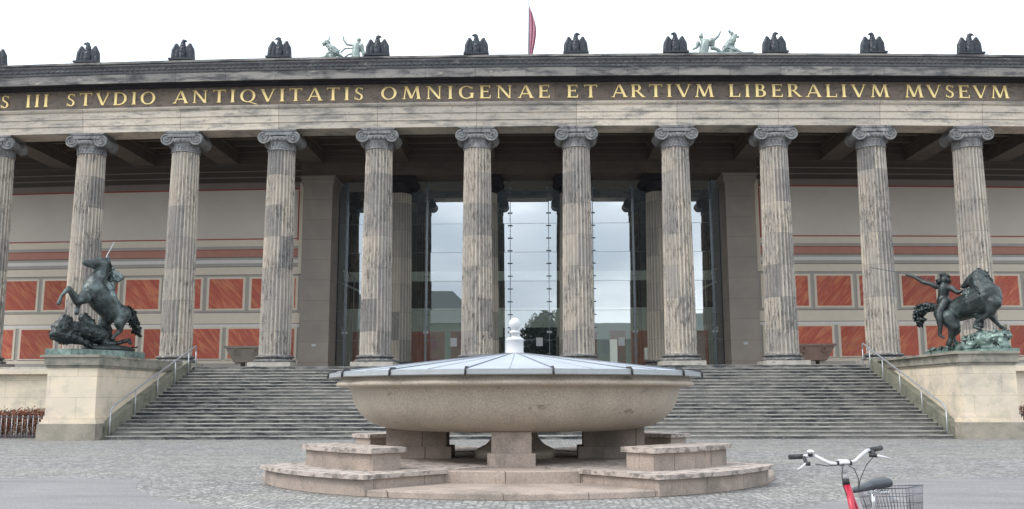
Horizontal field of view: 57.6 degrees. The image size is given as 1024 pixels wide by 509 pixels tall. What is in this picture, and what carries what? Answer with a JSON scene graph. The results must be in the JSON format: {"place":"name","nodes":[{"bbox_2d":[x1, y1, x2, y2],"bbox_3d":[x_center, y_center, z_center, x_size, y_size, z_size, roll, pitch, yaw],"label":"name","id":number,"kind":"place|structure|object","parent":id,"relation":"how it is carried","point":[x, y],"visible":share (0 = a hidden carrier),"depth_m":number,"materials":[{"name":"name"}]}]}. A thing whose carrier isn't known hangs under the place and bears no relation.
{"place":"outdoors","nodes":[
{"label":"outdoors","id":0,"kind":"place"},
{"bbox_2d":[0,431,1023,508],"bbox_3d":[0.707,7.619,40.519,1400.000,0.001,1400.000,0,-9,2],"label":"ground","id":1,"kind":"structure","parent":0,"point":[223,473],"depth_m":19.21,"materials":[{"name":"grey stone"}]},
{"bbox_2d":[0,406,44,437],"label":"hedge","id":2,"kind":"object","parent":1,"relation":"on","point":[25,413],"visible":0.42,"depth_m":33.93,"materials":[{"name":"red plant"}]},
{"bbox_2d":[0,415,44,438],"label":"railing","id":3,"kind":"object","parent":1,"relation":"on","point":[21,435],"visible":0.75,"depth_m":32.82,"materials":[{"name":"metal"}]},
{"bbox_2d":[35,355,190,440],"bbox_3d":[-14.998,5.445,35.835,2.258,2.980,8.100,0,-9,2],"label":"stair pedestal","id":4,"kind":"object","parent":1,"relation":"on","point":[85,394],"visible":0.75,"depth_m":32.11,"materials":[{"name":"beige stone"}]},
{"bbox_2d":[45,242,144,358],"bbox_3d":[-15.237,1.606,34.622,1.975,4.404,3.610,-2,-9,9],"label":"horse statue","id":5,"kind":"object","parent":4,"relation":"on","point":[97,294],"visible":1,"depth_m":34.23,"materials":[{"name":"green metal"}]},
{"bbox_2d":[0,53,1023,439],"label":"museum building","id":6,"kind":"structure","parent":1,"relation":"on","point":[732,227],"depth_m":42.42,"materials":[{"name":"stone"}]},
{"bbox_2d":[0,49,7,65],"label":"eagle statue","id":7,"kind":"object","parent":6,"relation":"on","point":[3,58],"visible":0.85,"depth_m":42.66,"materials":[{"name":"grey stone"}]},
{"bbox_2d":[72,42,99,62],"bbox_3d":[-19.414,-9.135,42.633,1.240,1.220,0.580,0,-9,2],"label":"eagle statue","id":8,"kind":"object","parent":6,"relation":"on","point":[87,54],"visible":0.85,"depth_m":42.54,"materials":[{"name":"grey stone"}]},
{"bbox_2d":[108,346,196,435],"bbox_3d":[-13.796,5.148,36.267,0.100,3.610,7.916,0,-9,2],"label":"handrail","id":9,"kind":"object","parent":6,"relation":"on","point":[135,390],"visible":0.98,"depth_m":36.21,"materials":[{"name":"metal"}]},
{"bbox_2d":[166,39,194,60],"bbox_3d":[-15.032,-9.233,42.519,1.240,1.220,0.580,0,-9,2],"label":"eagle statue","id":10,"kind":"object","parent":6,"relation":"on","point":[182,51],"visible":0.78,"depth_m":42.42,"materials":[{"name":"grey stone"}]},
{"bbox_2d":[224,346,258,366],"bbox_3d":[-12.645,4.984,44.832,2.140,1.110,1.136,0,-9,2],"label":"stone tub","id":11,"kind":"object","parent":6,"relation":"on","point":[240,356],"visible":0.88,"depth_m":44.39,"materials":[{"name":"stone"}]},
{"bbox_2d":[265,37,291,57],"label":"eagle statue","id":12,"kind":"object","parent":6,"relation":"on","point":[279,49],"visible":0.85,"depth_m":42.31,"materials":[{"name":"grey stone"}]},
{"bbox_2d":[321,35,364,56],"bbox_3d":[-10.297,-12.193,55.978,3.800,2.058,1.200,0,-9,2],"label":"roof statue","id":13,"kind":"object","parent":6,"relation":"on","point":[357,47],"visible":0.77,"depth_m":55.85,"materials":[{"name":"green metal"}]},
{"bbox_2d":[364,35,389,55],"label":"eagle statue","id":14,"kind":"object","parent":6,"relation":"on","point":[377,47],"visible":0.81,"depth_m":42.18,"materials":[{"name":"grey stone"}]},
{"bbox_2d":[463,33,488,54],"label":"eagle statue","id":15,"kind":"object","parent":6,"relation":"on","point":[475,46],"visible":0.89,"depth_m":42.06,"materials":[{"name":"grey stone"}]},
{"bbox_2d":[499,337,508,352],"bbox_3d":[-0.527,5.215,48.775,0.900,1.770,0.070,0,-9,2],"label":"entrance door","id":16,"kind":"structure","parent":6,"relation":"in","point":[502,340],"depth_m":48.81,"materials":[{"name":"glass"}]},
{"bbox_2d":[528,0,529,53],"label":"flagpole","id":17,"kind":"object","parent":6,"relation":"on","point":[528,31],"visible":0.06,"depth_m":57.85,"materials":[{"name":"metal"}]},
{"bbox_2d":[529,6,535,53],"bbox_3d":[1.290,-13.526,57.860,0.438,4.101,0.277,0,-9,2],"label":"flag","id":18,"kind":"object","parent":17,"relation":"hanging from","point":[532,29],"visible":0.83,"depth_m":57.89,"materials":[{"name":"red fabric"}]},
{"bbox_2d":[503,327,556,354],"bbox_3d":[1.001,5.277,51.554,2.996,2.470,0.050,0,-9,2],"label":"hall door","id":19,"kind":"structure","parent":6,"relation":"in","point":[529,335],"depth_m":51.63,"materials":[{"name":"paint"}]},
{"bbox_2d":[550,337,558,355],"bbox_3d":[2.219,5.196,48.698,0.499,1.769,0.070,0,-9,2],"label":"entrance door","id":20,"kind":"structure","parent":6,"relation":"in","point":[554,344],"depth_m":48.72,"materials":[{"name":"glass"}]},
{"bbox_2d":[563,32,588,53],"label":"eagle statue","id":21,"kind":"object","parent":6,"relation":"on","point":[575,45],"visible":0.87,"depth_m":41.93,"materials":[{"name":"grey stone"}]},
{"bbox_2d":[610,339,617,361],"bbox_3d":[5.289,5.090,48.462,0.377,1.347,0.050,0,-9,2],"label":"door leaf","id":22,"kind":"structure","parent":6,"relation":"in","point":[613,342],"depth_m":48.45,"materials":[{"name":"grey paint"}]},
{"bbox_2d":[663,32,688,52],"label":"eagle statue","id":23,"kind":"object","parent":6,"relation":"on","point":[674,44],"visible":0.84,"depth_m":41.80,"materials":[{"name":"grey stone"}]},
{"bbox_2d":[689,30,753,52],"bbox_3d":[12.294,-12.370,55.343,3.800,2.103,1.200,0,-9,2],"label":"roof statue","id":24,"kind":"object","parent":6,"relation":"on","point":[728,46],"visible":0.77,"depth_m":55.19,"materials":[{"name":"green metal"}]},
{"bbox_2d":[762,32,788,52],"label":"eagle statue","id":25,"kind":"object","parent":6,"relation":"on","point":[773,44],"visible":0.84,"depth_m":41.66,"materials":[{"name":"grey stone"}]},
{"bbox_2d":[799,343,836,363],"bbox_3d":[14.144,4.800,44.075,2.140,1.110,1.136,0,-9,2],"label":"stone tub","id":26,"kind":"object","parent":6,"relation":"on","point":[820,353],"visible":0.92,"depth_m":43.63,"materials":[{"name":"stone"}]},
{"bbox_2d":[860,32,889,53],"bbox_3d":[16.116,-9.345,41.623,1.240,1.220,0.580,0,-9,2],"label":"eagle statue","id":27,"kind":"object","parent":6,"relation":"on","point":[871,44],"visible":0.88,"depth_m":41.53,"materials":[{"name":"grey stone"}]},
{"bbox_2d":[862,343,947,434],"bbox_3d":[14.772,4.952,35.459,0.100,3.610,7.916,0,-9,2],"label":"handrail","id":28,"kind":"object","parent":6,"relation":"attached to","point":[921,388],"visible":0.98,"depth_m":35.40,"materials":[{"name":"metal"}]},
{"bbox_2d":[957,33,985,53],"bbox_3d":[20.379,-9.277,41.487,1.240,1.220,0.580,0,-9,2],"label":"eagle statue","id":29,"kind":"object","parent":6,"relation":"on","point":[969,45],"visible":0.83,"depth_m":41.40,"materials":[{"name":"grey stone"}]},
{"bbox_2d":[260,431,774,500],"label":"bowl platform","id":30,"kind":"structure","parent":1,"relation":"on","point":[663,464],"depth_m":14.58,"materials":[{"name":"beige stone"}]},
{"bbox_2d":[336,375,693,466],"bbox_3d":[0.061,3.134,18.046,6.860,1.548,6.860,0,-9,2],"label":"granite bowl","id":31,"kind":"object","parent":30,"relation":"on","point":[424,416],"visible":0.98,"depth_m":15.53,"materials":[{"name":"beige stone"}]},
{"bbox_2d":[327,318,702,378],"bbox_3d":[0.057,1.830,18.244,7.055,1.190,7.055,0,-9,2],"label":"bowl cover","id":32,"kind":"object","parent":31,"relation":"on","point":[514,359],"visible":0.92,"depth_m":15.71,"materials":[{"name":"white metal"}]},
{"bbox_2d":[869,351,1023,438],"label":"stair pedestal","id":33,"kind":"object","parent":1,"relation":"on","point":[975,393],"visible":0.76,"depth_m":31.22,"materials":[{"name":"beige stone"}]},
{"bbox_2d":[869,267,1018,353],"bbox_3d":[15.854,1.976,33.954,1.662,3.529,5.074,6,-10,-34],"label":"horse statue","id":34,"kind":"object","parent":33,"relation":"on","point":[980,299],"visible":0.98,"depth_m":32.88,"materials":[{"name":"black metal"}]},
{"bbox_2d":[1019,402,1023,419],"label":"hedge","id":35,"kind":"object","parent":1,"relation":"on","point":[1022,412],"visible":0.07,"depth_m":33.77,"materials":[{"name":"red plant"}]},
{"bbox_2d":[0,478,1023,508],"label":"path","id":36,"kind":"structure","parent":0,"point":[97,493],"depth_m":13.85,"materials":[{"name":"grey stone"}]},
{"bbox_2d":[788,446,922,508],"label":"bicycle","id":37,"kind":"object","parent":36,"relation":"on","point":[873,485],"visible":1,"depth_m":6.21,"materials":[{"name":"red metal"}]},
{"bbox_2d":[0,0,1023,64],"label":"sky","id":38,"kind":"structure","parent":0,"point":[32,32],"materials":[{"name":"white"}]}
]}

